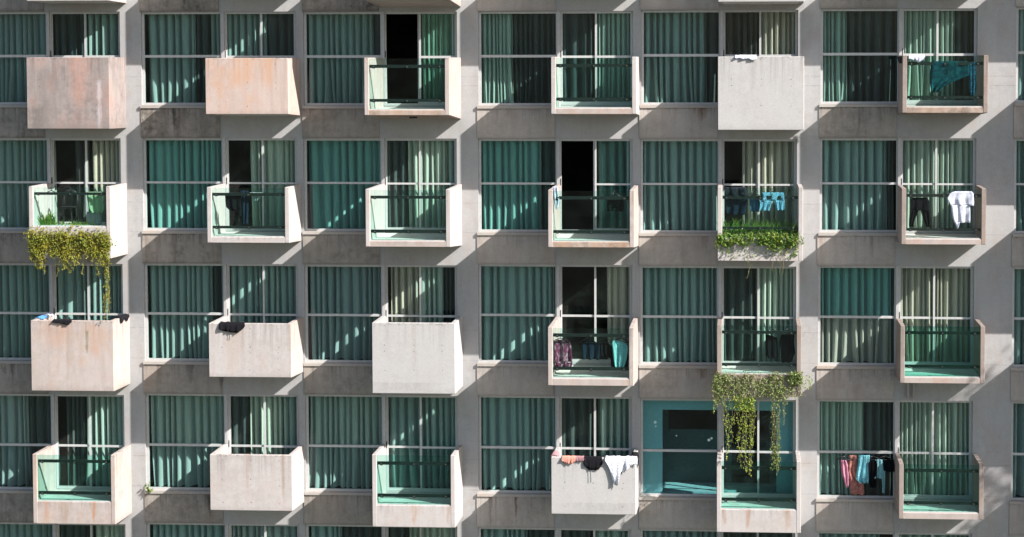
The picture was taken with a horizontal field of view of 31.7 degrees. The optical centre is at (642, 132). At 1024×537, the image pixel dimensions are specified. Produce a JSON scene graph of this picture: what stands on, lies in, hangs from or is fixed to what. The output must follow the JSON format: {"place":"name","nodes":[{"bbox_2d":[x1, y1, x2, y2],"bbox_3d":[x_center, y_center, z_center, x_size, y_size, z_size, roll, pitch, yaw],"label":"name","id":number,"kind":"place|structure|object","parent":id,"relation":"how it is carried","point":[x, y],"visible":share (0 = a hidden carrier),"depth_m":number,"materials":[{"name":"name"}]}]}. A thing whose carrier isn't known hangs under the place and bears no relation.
{"place":"outdoors","nodes":[
{"label":"outdoors","id":0,"kind":"place"},
{"label":"ground","id":1,"kind":"structure","parent":0,"visible":0},
{"bbox_2d":[0,0,1023,536],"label":"apartment building","id":2,"kind":"structure","parent":1,"relation":"on","point":[684,474],"depth_m":43.18,"materials":[{"name":"paint"}]},
{"bbox_2d":[0,396,31,486],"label":"curtain","id":3,"kind":"object","parent":2,"relation":"hanging from","point":[15,466],"visible":0.98,"depth_m":44.62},
{"bbox_2d":[0,265,49,356],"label":"curtain","id":4,"kind":"object","parent":2,"relation":"hanging from","point":[24,288],"visible":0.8,"depth_m":44.48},
{"bbox_2d":[0,524,51,536],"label":"curtain","id":5,"kind":"object","parent":2,"relation":"hanging from","point":[23,530],"visible":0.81,"depth_m":44.69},
{"bbox_2d":[0,14,54,101],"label":"curtain","id":6,"kind":"object","parent":2,"relation":"hanging from","point":[22,34],"visible":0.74,"depth_m":44.19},
{"bbox_2d":[0,140,56,226],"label":"curtain","id":7,"kind":"object","parent":2,"relation":"hanging from","point":[23,160],"visible":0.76,"depth_m":44.33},
{"bbox_2d":[29,396,60,485],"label":"curtain","id":8,"kind":"object","parent":2,"relation":"hanging from","point":[40,419],"visible":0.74,"depth_m":44.60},
{"bbox_2d":[21,223,116,320],"bbox_3d":[-13.671,3.331,42.888,2.361,2.346,0.531,0,2,3],"label":"trailing plant","id":9,"kind":"object","parent":2,"relation":"hanging from","point":[42,242],"visible":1,"depth_m":42.75,"materials":[{"name":"green plant"}]},
{"bbox_2d":[54,14,88,54],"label":"curtain","id":10,"kind":"object","parent":2,"relation":"hanging from","point":[69,34],"visible":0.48,"depth_m":44.12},
{"bbox_2d":[67,396,86,485],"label":"curtain","id":11,"kind":"object","parent":2,"relation":"hanging from","point":[76,424],"visible":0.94,"depth_m":44.54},
{"bbox_2d":[75,140,91,221],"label":"curtain","id":12,"kind":"object","parent":2,"relation":"hanging from","point":[80,168],"visible":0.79,"depth_m":44.25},
{"bbox_2d":[51,138,120,220],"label":"sliding door","id":13,"kind":"structure","parent":2,"relation":"in","point":[53,182],"depth_m":44.02,"materials":[{"name":"metal"}]},
{"bbox_2d":[58,266,121,319],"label":"curtain","id":14,"kind":"object","parent":2,"relation":"hanging from","point":[72,292],"visible":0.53,"depth_m":44.34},
{"bbox_2d":[55,394,124,489],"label":"sliding door","id":15,"kind":"structure","parent":2,"relation":"in","point":[91,487],"depth_m":44.32,"materials":[{"name":"metal"}]},
{"bbox_2d":[88,14,118,54],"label":"curtain","id":16,"kind":"object","parent":2,"relation":"hanging from","point":[103,34],"visible":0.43,"depth_m":44.05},
{"bbox_2d":[86,396,122,485],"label":"curtain","id":17,"kind":"object","parent":2,"relation":"hanging from","point":[107,420],"visible":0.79,"depth_m":44.48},
{"bbox_2d":[92,140,118,221],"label":"curtain","id":18,"kind":"object","parent":2,"relation":"hanging from","point":[105,160],"visible":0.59,"depth_m":44.18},
{"bbox_2d":[148,14,196,102],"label":"curtain","id":19,"kind":"object","parent":2,"relation":"hanging from","point":[173,80],"visible":0.97,"depth_m":44.00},
{"bbox_2d":[140,12,220,107],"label":"window","id":20,"kind":"structure","parent":2,"relation":"in","point":[145,105],"depth_m":43.74,"materials":[{"name":"metal"}]},
{"bbox_2d":[150,265,214,357],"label":"curtain","id":21,"kind":"object","parent":2,"relation":"hanging from","point":[181,288],"visible":0.92,"depth_m":44.25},
{"bbox_2d":[142,138,222,233],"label":"window","id":22,"kind":"structure","parent":2,"relation":"in","point":[147,230],"depth_m":43.87,"materials":[{"name":"metal"}]},
{"bbox_2d":[143,263,223,364],"bbox_3d":[-11.262,4.456,43.970,2.006,2.474,0.185,0,2,3],"label":"window","id":23,"kind":"structure","parent":2,"relation":"in","point":[178,361],"depth_m":44.01,"materials":[{"name":"metal"}]},
{"bbox_2d":[144,394,224,493],"bbox_3d":[-11.268,7.661,44.105,2.006,2.460,0.185,0,2,3],"label":"window","id":24,"kind":"structure","parent":2,"relation":"in","point":[156,490],"depth_m":44.15,"materials":[{"name":"metal"}]},
{"bbox_2d":[153,524,224,536],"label":"curtain","id":25,"kind":"object","parent":2,"relation":"hanging from","point":[162,530],"visible":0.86,"depth_m":44.48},
{"bbox_2d":[149,140,230,227],"bbox_3d":[-11.182,1.219,44.171,2.004,2.298,0.372,0,2,3],"label":"curtain","id":26,"kind":"object","parent":2,"relation":"hanging from","point":[178,205],"visible":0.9,"depth_m":44.10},
{"bbox_2d":[151,395,231,486],"bbox_3d":[-11.191,7.567,44.451,2.001,2.426,0.411,0,2,3],"label":"curtain","id":27,"kind":"object","parent":2,"relation":"hanging from","point":[187,419],"visible":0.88,"depth_m":44.37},
{"bbox_2d":[197,14,210,102],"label":"curtain","id":28,"kind":"object","parent":2,"relation":"hanging from","point":[203,36],"visible":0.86,"depth_m":43.94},
{"bbox_2d":[231,396,250,453],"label":"curtain","id":29,"kind":"object","parent":2,"relation":"hanging from","point":[241,427],"visible":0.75,"depth_m":44.30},
{"bbox_2d":[228,14,266,55],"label":"curtain","id":30,"kind":"object","parent":2,"relation":"hanging from","point":[243,34],"visible":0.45,"depth_m":43.87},
{"bbox_2d":[226,138,296,230],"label":"sliding door","id":31,"kind":"structure","parent":2,"relation":"in","point":[263,182],"depth_m":43.78,"materials":[{"name":"metal"}]},
{"bbox_2d":[227,264,297,322],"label":"sliding door","id":32,"kind":"structure","parent":2,"relation":"in","point":[263,314],"depth_m":43.88,"materials":[{"name":"metal"}]},
{"bbox_2d":[230,266,295,322],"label":"curtain","id":33,"kind":"object","parent":2,"relation":"hanging from","point":[247,289],"visible":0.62,"depth_m":44.09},
{"bbox_2d":[228,394,298,453],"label":"sliding door","id":34,"kind":"structure","parent":2,"relation":"in","point":[230,445],"depth_m":44.02,"materials":[{"name":"metal"}]},
{"bbox_2d":[232,525,296,536],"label":"curtain","id":35,"kind":"object","parent":2,"relation":"hanging from","point":[258,531],"visible":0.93,"depth_m":44.35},
{"bbox_2d":[250,396,283,453],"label":"curtain","id":36,"kind":"object","parent":2,"relation":"hanging from","point":[274,423],"visible":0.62,"depth_m":44.22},
{"bbox_2d":[250,140,294,225],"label":"curtain","id":37,"kind":"object","parent":2,"relation":"hanging from","point":[279,160],"visible":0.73,"depth_m":43.96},
{"bbox_2d":[267,14,293,55],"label":"curtain","id":38,"kind":"object","parent":2,"relation":"hanging from","point":[280,34],"visible":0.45,"depth_m":43.83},
{"bbox_2d":[284,397,296,453],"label":"curtain","id":39,"kind":"object","parent":2,"relation":"hanging from","point":[290,420],"visible":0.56,"depth_m":44.20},
{"bbox_2d":[309,14,373,102],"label":"curtain","id":40,"kind":"object","parent":2,"relation":"hanging from","point":[336,80],"visible":0.91,"depth_m":43.76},
{"bbox_2d":[302,12,380,108],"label":"window","id":41,"kind":"structure","parent":2,"relation":"in","point":[307,105],"depth_m":43.52,"materials":[{"name":"metal"}]},
{"bbox_2d":[302,138,381,234],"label":"window","id":42,"kind":"structure","parent":2,"relation":"in","point":[307,230],"depth_m":43.64,"materials":[{"name":"metal"}]},
{"bbox_2d":[303,265,381,365],"bbox_3d":[-7.319,4.467,43.747,1.936,2.474,0.185,0,2,3],"label":"window","id":43,"kind":"structure","parent":2,"relation":"in","point":[309,362],"depth_m":43.79,"materials":[{"name":"metal"}]},
{"bbox_2d":[304,395,382,495],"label":"window","id":44,"kind":"structure","parent":2,"relation":"in","point":[310,491],"depth_m":43.92,"materials":[{"name":"metal"}]},
{"bbox_2d":[309,141,380,228],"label":"curtain","id":45,"kind":"object","parent":2,"relation":"hanging from","point":[336,206],"visible":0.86,"depth_m":43.89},
{"bbox_2d":[310,267,380,359],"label":"curtain","id":46,"kind":"object","parent":2,"relation":"hanging from","point":[348,290],"visible":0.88,"depth_m":44.03,"materials":[{"name":"fabric"}]},
{"bbox_2d":[309,396,381,488],"bbox_3d":[-7.256,7.556,44.218,1.951,2.426,0.386,0,2,3],"label":"curtain","id":47,"kind":"object","parent":2,"relation":"hanging from","point":[348,420],"visible":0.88,"depth_m":44.15,"materials":[{"name":"fabric"}]},
{"bbox_2d":[387,141,408,226],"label":"curtain","id":48,"kind":"object","parent":2,"relation":"hanging from","point":[397,168],"visible":0.95,"depth_m":43.83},
{"bbox_2d":[391,267,443,322],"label":"curtain","id":49,"kind":"object","parent":2,"relation":"hanging from","point":[404,290],"visible":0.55,"depth_m":43.87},
{"bbox_2d":[385,12,456,104],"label":"sliding door","id":50,"kind":"structure","parent":2,"relation":"in","point":[454,14],"depth_m":43.41,"materials":[{"name":"metal"}]},
{"bbox_2d":[385,139,456,229],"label":"sliding door","id":51,"kind":"structure","parent":2,"relation":"in","point":[455,140],"depth_m":43.56,"materials":[{"name":"metal"}]},
{"bbox_2d":[385,265,456,321],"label":"sliding door","id":52,"kind":"structure","parent":2,"relation":"in","point":[386,266],"depth_m":43.67,"materials":[{"name":"metal"}]},
{"bbox_2d":[389,397,454,487],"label":"curtain","id":53,"kind":"object","parent":2,"relation":"hanging from","point":[438,421],"visible":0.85,"depth_m":44.05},
{"bbox_2d":[386,395,457,491],"bbox_3d":[-5.392,7.611,43.840,1.773,2.386,0.104,0,2,3],"label":"sliding door","id":54,"kind":"structure","parent":2,"relation":"in","point":[389,489],"depth_m":43.84,"materials":[{"name":"metal"}]},
{"bbox_2d":[408,141,447,227],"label":"curtain","id":55,"kind":"object","parent":2,"relation":"hanging from","point":[434,166],"visible":0.88,"depth_m":43.75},
{"bbox_2d":[422,14,454,98],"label":"curtain","id":56,"kind":"object","parent":2,"relation":"hanging from","point":[436,34],"visible":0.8,"depth_m":43.60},
{"bbox_2d":[482,14,513,102],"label":"curtain","id":57,"kind":"object","parent":2,"relation":"hanging from","point":[497,73],"visible":1,"depth_m":43.51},
{"bbox_2d":[481,141,542,228],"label":"curtain","id":58,"kind":"object","parent":2,"relation":"hanging from","point":[506,206],"visible":0.98,"depth_m":43.66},
{"bbox_2d":[477,396,555,496],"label":"window","id":59,"kind":"structure","parent":2,"relation":"in","point":[482,493],"depth_m":43.67,"materials":[{"name":"metal"}]},
{"bbox_2d":[477,11,556,108],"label":"window","id":60,"kind":"structure","parent":2,"relation":"in","point":[481,105],"depth_m":43.26,"materials":[{"name":"metal"}]},
{"bbox_2d":[477,139,556,234],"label":"window","id":61,"kind":"structure","parent":2,"relation":"in","point":[481,231],"depth_m":43.40,"materials":[{"name":"metal"}]},
{"bbox_2d":[477,264,556,366],"bbox_3d":[-3.055,4.442,43.504,1.936,2.474,0.185,0,2,3],"label":"window","id":62,"kind":"structure","parent":2,"relation":"in","point":[519,363],"depth_m":43.54,"materials":[{"name":"metal"}]},
{"bbox_2d":[482,397,554,489],"bbox_3d":[-2.991,7.548,43.987,1.934,2.426,0.392,0,2,3],"label":"curtain","id":63,"kind":"object","parent":2,"relation":"hanging from","point":[518,421],"visible":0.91,"depth_m":43.91,"materials":[{"name":"fabric"}]},
{"bbox_2d":[482,266,555,359],"bbox_3d":[-3.035,4.350,43.833,1.851,2.440,0.368,0,2,3],"label":"curtain","id":64,"kind":"object","parent":2,"relation":"hanging from","point":[518,289],"visible":0.94,"depth_m":43.76,"materials":[{"name":"fabric"}]},
{"bbox_2d":[513,14,555,102],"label":"curtain","id":65,"kind":"object","parent":2,"relation":"hanging from","point":[534,34],"visible":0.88,"depth_m":43.52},
{"bbox_2d":[542,141,555,228],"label":"curtain","id":66,"kind":"object","parent":2,"relation":"hanging from","point":[549,159],"visible":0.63,"depth_m":43.59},
{"bbox_2d":[562,398,593,455],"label":"curtain","id":67,"kind":"object","parent":2,"relation":"hanging from","point":[577,422],"visible":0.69,"depth_m":43.83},
{"bbox_2d":[563,13,594,101],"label":"curtain","id":68,"kind":"object","parent":2,"relation":"hanging from","point":[578,34],"visible":0.9,"depth_m":43.46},
{"bbox_2d":[560,265,631,363],"bbox_3d":[-1.131,4.404,43.464,1.759,2.400,0.104,0,2,3],"label":"sliding door","id":69,"kind":"structure","parent":2,"relation":"in","point":[595,315],"depth_m":43.43,"materials":[{"name":"metal"}]},
{"bbox_2d":[560,11,632,104],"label":"sliding door","id":70,"kind":"structure","parent":2,"relation":"in","point":[630,56],"depth_m":43.18,"materials":[{"name":"metal"}]},
{"bbox_2d":[560,139,632,229],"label":"sliding door","id":71,"kind":"structure","parent":2,"relation":"in","point":[631,140],"depth_m":43.29,"materials":[{"name":"metal"}]},
{"bbox_2d":[598,399,628,456],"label":"curtain","id":72,"kind":"object","parent":2,"relation":"hanging from","point":[613,420],"visible":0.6,"depth_m":43.77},
{"bbox_2d":[598,13,629,101],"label":"curtain","id":73,"kind":"object","parent":2,"relation":"hanging from","point":[613,33],"visible":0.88,"depth_m":43.35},
{"bbox_2d":[598,141,629,227],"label":"curtain","id":74,"kind":"object","parent":2,"relation":"hanging from","point":[612,155],"visible":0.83,"depth_m":43.53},
{"bbox_2d":[607,267,629,359],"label":"curtain","id":75,"kind":"object","parent":2,"relation":"hanging from","point":[617,290],"visible":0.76,"depth_m":43.60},
{"bbox_2d":[644,12,706,101],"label":"curtain","id":76,"kind":"object","parent":2,"relation":"hanging from","point":[675,79],"visible":0.98,"depth_m":43.31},
{"bbox_2d":[639,139,718,235],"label":"window","id":77,"kind":"structure","parent":2,"relation":"in","point":[643,232],"depth_m":43.18,"materials":[{"name":"metal"}]},
{"bbox_2d":[639,266,718,368],"bbox_3d":[0.864,4.461,43.282,1.924,2.474,0.185,0,2,3],"label":"window","id":78,"kind":"structure","parent":2,"relation":"in","point":[685,365],"depth_m":43.32,"materials":[{"name":"metal"}]},
{"bbox_2d":[639,399,718,500],"bbox_3d":[0.871,7.678,43.417,1.924,2.460,0.185,0,2,3],"label":"window","id":79,"kind":"structure","parent":2,"relation":"in","point":[644,496],"depth_m":43.44,"materials":[{"name":"metal"}]},
{"bbox_2d":[643,268,716,361],"bbox_3d":[0.941,4.367,43.631,1.919,2.440,0.402,0,2,3],"label":"curtain","id":80,"kind":"object","parent":2,"relation":"hanging from","point":[679,291],"visible":0.96,"depth_m":43.56,"materials":[{"name":"fabric"}]},
{"bbox_2d":[640,10,719,107],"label":"window","id":81,"kind":"structure","parent":2,"relation":"in","point":[643,104],"depth_m":43.05,"materials":[{"name":"metal"}]},
{"bbox_2d":[643,141,717,229],"bbox_3d":[0.948,1.237,43.498,1.919,2.298,0.409,0,2,3],"label":"curtain","id":82,"kind":"object","parent":2,"relation":"hanging from","point":[680,207],"visible":0.94,"depth_m":43.44,"materials":[{"name":"fabric"}]},
{"bbox_2d":[706,12,718,101],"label":"curtain","id":83,"kind":"object","parent":2,"relation":"hanging from","point":[712,32],"visible":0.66,"depth_m":43.27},
{"bbox_2d":[713,395,756,476],"bbox_3d":[2.131,7.136,42.103,1.086,1.971,0.236,0,2,3],"label":"hanging vine","id":84,"kind":"object","parent":2,"relation":"hanging from","point":[750,404],"visible":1,"depth_m":42.07,"materials":[{"name":"green plant"}]},
{"bbox_2d":[724,268,754,360],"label":"curtain","id":85,"kind":"object","parent":2,"relation":"hanging from","point":[738,293],"visible":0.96,"depth_m":43.50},
{"bbox_2d":[725,12,758,54],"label":"curtain","id":86,"kind":"object","parent":2,"relation":"hanging from","point":[741,33],"visible":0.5,"depth_m":43.20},
{"bbox_2d":[713,225,803,277],"bbox_3d":[2.724,2.800,42.017,2.165,1.237,0.576,0,2,3],"label":"bushy plant","id":87,"kind":"object","parent":2,"relation":"on","point":[772,240],"visible":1,"depth_m":41.84,"materials":[{"name":"green plant"}]},
{"bbox_2d":[722,266,795,362],"bbox_3d":[2.796,4.423,43.242,1.788,2.400,0.104,0,2,3],"label":"sliding door","id":88,"kind":"structure","parent":2,"relation":"in","point":[757,317],"depth_m":43.21,"materials":[{"name":"metal"}]},
{"bbox_2d":[722,399,795,497],"bbox_3d":[2.803,7.640,43.376,1.788,2.386,0.104,0,2,3],"label":"sliding door","id":89,"kind":"structure","parent":2,"relation":"in","point":[724,494],"depth_m":43.36,"materials":[{"name":"metal"}]},
{"bbox_2d":[722,139,796,230],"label":"sliding door","id":90,"kind":"structure","parent":2,"relation":"in","point":[795,140],"depth_m":43.05,"materials":[{"name":"metal"}]},
{"bbox_2d":[709,370,812,408],"bbox_3d":[2.792,6.040,42.295,2.446,0.954,0.800,0,2,3],"label":"ivy","id":91,"kind":"object","parent":2,"relation":"attached to","point":[717,379],"visible":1,"depth_m":42.02,"materials":[{"name":"green plant"}]},
{"bbox_2d":[742,141,793,226],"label":"curtain","id":92,"kind":"object","parent":2,"relation":"hanging from","point":[776,162],"visible":0.69,"depth_m":43.28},
{"bbox_2d":[755,268,792,361],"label":"curtain","id":93,"kind":"object","parent":2,"relation":"hanging from","point":[775,293],"visible":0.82,"depth_m":43.41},
{"bbox_2d":[762,12,794,54],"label":"curtain","id":94,"kind":"object","parent":2,"relation":"hanging from","point":[778,33],"visible":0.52,"depth_m":43.11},
{"bbox_2d":[823,11,846,101],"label":"curtain","id":95,"kind":"object","parent":2,"relation":"hanging from","point":[834,66],"visible":1,"depth_m":43.05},
{"bbox_2d":[819,401,862,494],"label":"curtain","id":96,"kind":"object","parent":2,"relation":"hanging from","point":[841,425],"visible":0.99,"depth_m":43.44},
{"bbox_2d":[822,140,886,229],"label":"curtain","id":97,"kind":"object","parent":2,"relation":"hanging from","point":[854,206],"visible":1,"depth_m":43.19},
{"bbox_2d":[820,268,890,362],"bbox_3d":[5.125,4.349,43.382,1.734,2.440,0.386,0,2,3],"label":"curtain","id":98,"kind":"object","parent":2,"relation":"hanging from","point":[857,291],"visible":0.98,"depth_m":43.31,"materials":[{"name":"fabric"}]},
{"bbox_2d":[816,400,894,502],"bbox_3d":[5.116,7.670,43.176,1.889,2.460,0.185,0,2,3],"label":"window","id":99,"kind":"structure","parent":2,"relation":"in","point":[820,498],"depth_m":43.20,"materials":[{"name":"metal"}]},
{"bbox_2d":[817,266,895,368],"bbox_3d":[5.123,4.443,43.040,1.889,2.474,0.185,0,2,3],"label":"window","id":100,"kind":"structure","parent":2,"relation":"in","point":[821,365],"depth_m":43.06,"materials":[{"name":"metal"}]},
{"bbox_2d":[818,138,897,235],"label":"window","id":101,"kind":"structure","parent":2,"relation":"in","point":[822,232],"depth_m":42.92,"materials":[{"name":"metal"}]},
{"bbox_2d":[819,9,898,106],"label":"window","id":102,"kind":"structure","parent":2,"relation":"in","point":[822,104],"depth_m":42.78,"materials":[{"name":"metal"}]},
{"bbox_2d":[847,11,896,101],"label":"curtain","id":103,"kind":"object","parent":2,"relation":"hanging from","point":[871,78],"visible":0.91,"depth_m":43.07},
{"bbox_2d":[863,402,892,494],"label":"curtain","id":104,"kind":"object","parent":2,"relation":"hanging from","point":[877,426],"visible":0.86,"depth_m":43.46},
{"bbox_2d":[904,11,954,99],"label":"curtain","id":105,"kind":"object","parent":2,"relation":"hanging from","point":[919,31],"visible":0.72,"depth_m":42.92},
{"bbox_2d":[900,402,968,494],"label":"curtain","id":106,"kind":"object","parent":2,"relation":"hanging from","point":[951,427],"visible":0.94,"depth_m":43.32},
{"bbox_2d":[898,400,971,498],"bbox_3d":[7.023,7.632,43.136,1.774,2.386,0.104,0,2,3],"label":"sliding door","id":107,"kind":"structure","parent":2,"relation":"in","point":[913,496],"depth_m":43.10,"materials":[{"name":"metal"}]},
{"bbox_2d":[901,268,970,361],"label":"curtain","id":108,"kind":"object","parent":2,"relation":"hanging from","point":[952,291],"visible":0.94,"depth_m":43.20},
{"bbox_2d":[899,266,973,364],"bbox_3d":[7.031,4.404,43.001,1.774,2.400,0.104,0,2,3],"label":"sliding door","id":109,"kind":"structure","parent":2,"relation":"in","point":[972,268],"depth_m":42.97,"materials":[{"name":"metal"}]},
{"bbox_2d":[903,140,972,227],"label":"curtain","id":110,"kind":"object","parent":2,"relation":"hanging from","point":[954,161],"visible":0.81,"depth_m":43.04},
{"bbox_2d":[901,138,975,232],"bbox_3d":[7.059,1.271,42.868,1.774,2.259,0.104,0,2,3],"label":"sliding door","id":111,"kind":"structure","parent":2,"relation":"in","point":[974,139],"depth_m":42.82,"materials":[{"name":"metal"}]},
{"bbox_2d":[902,8,976,103],"bbox_3d":[7.067,-1.810,42.738,1.774,2.266,0.104,0,2,3],"label":"sliding door","id":112,"kind":"structure","parent":2,"relation":"in","point":[936,54],"depth_m":42.71,"materials":[{"name":"metal"}]},
{"bbox_2d":[930,61,969,91],"bbox_3d":[7.111,-1.285,41.568,0.912,0.728,0.114,0,2,3],"label":"towel","id":113,"kind":"object","parent":2,"relation":"hanging from","point":[941,75],"visible":1,"depth_m":41.56,"materials":[{"name":"teal fabric"}]},
{"bbox_2d":[947,191,973,228],"bbox_3d":[7.365,1.809,41.578,0.622,0.878,0.087,0,2,3],"label":"shirt","id":114,"kind":"object","parent":2,"relation":"hanging from","point":[961,202],"visible":1,"depth_m":41.56,"materials":[{"name":"white fabric"}]},
{"bbox_2d":[954,11,973,99],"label":"curtain","id":115,"kind":"object","parent":2,"relation":"hanging from","point":[964,33],"visible":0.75,"depth_m":42.94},
{"bbox_2d":[1013,403,1023,496],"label":"curtain","id":116,"kind":"object","parent":2,"relation":"hanging from","point":[1018,446],"visible":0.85,"depth_m":43.20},
{"bbox_2d":[1014,269,1023,363],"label":"curtain","id":117,"kind":"object","parent":2,"relation":"hanging from","point":[1019,312],"visible":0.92,"depth_m":43.09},
{"bbox_2d":[1016,141,1023,230],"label":"curtain","id":118,"kind":"object","parent":2,"relation":"hanging from","point":[1020,188],"visible":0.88,"depth_m":43.01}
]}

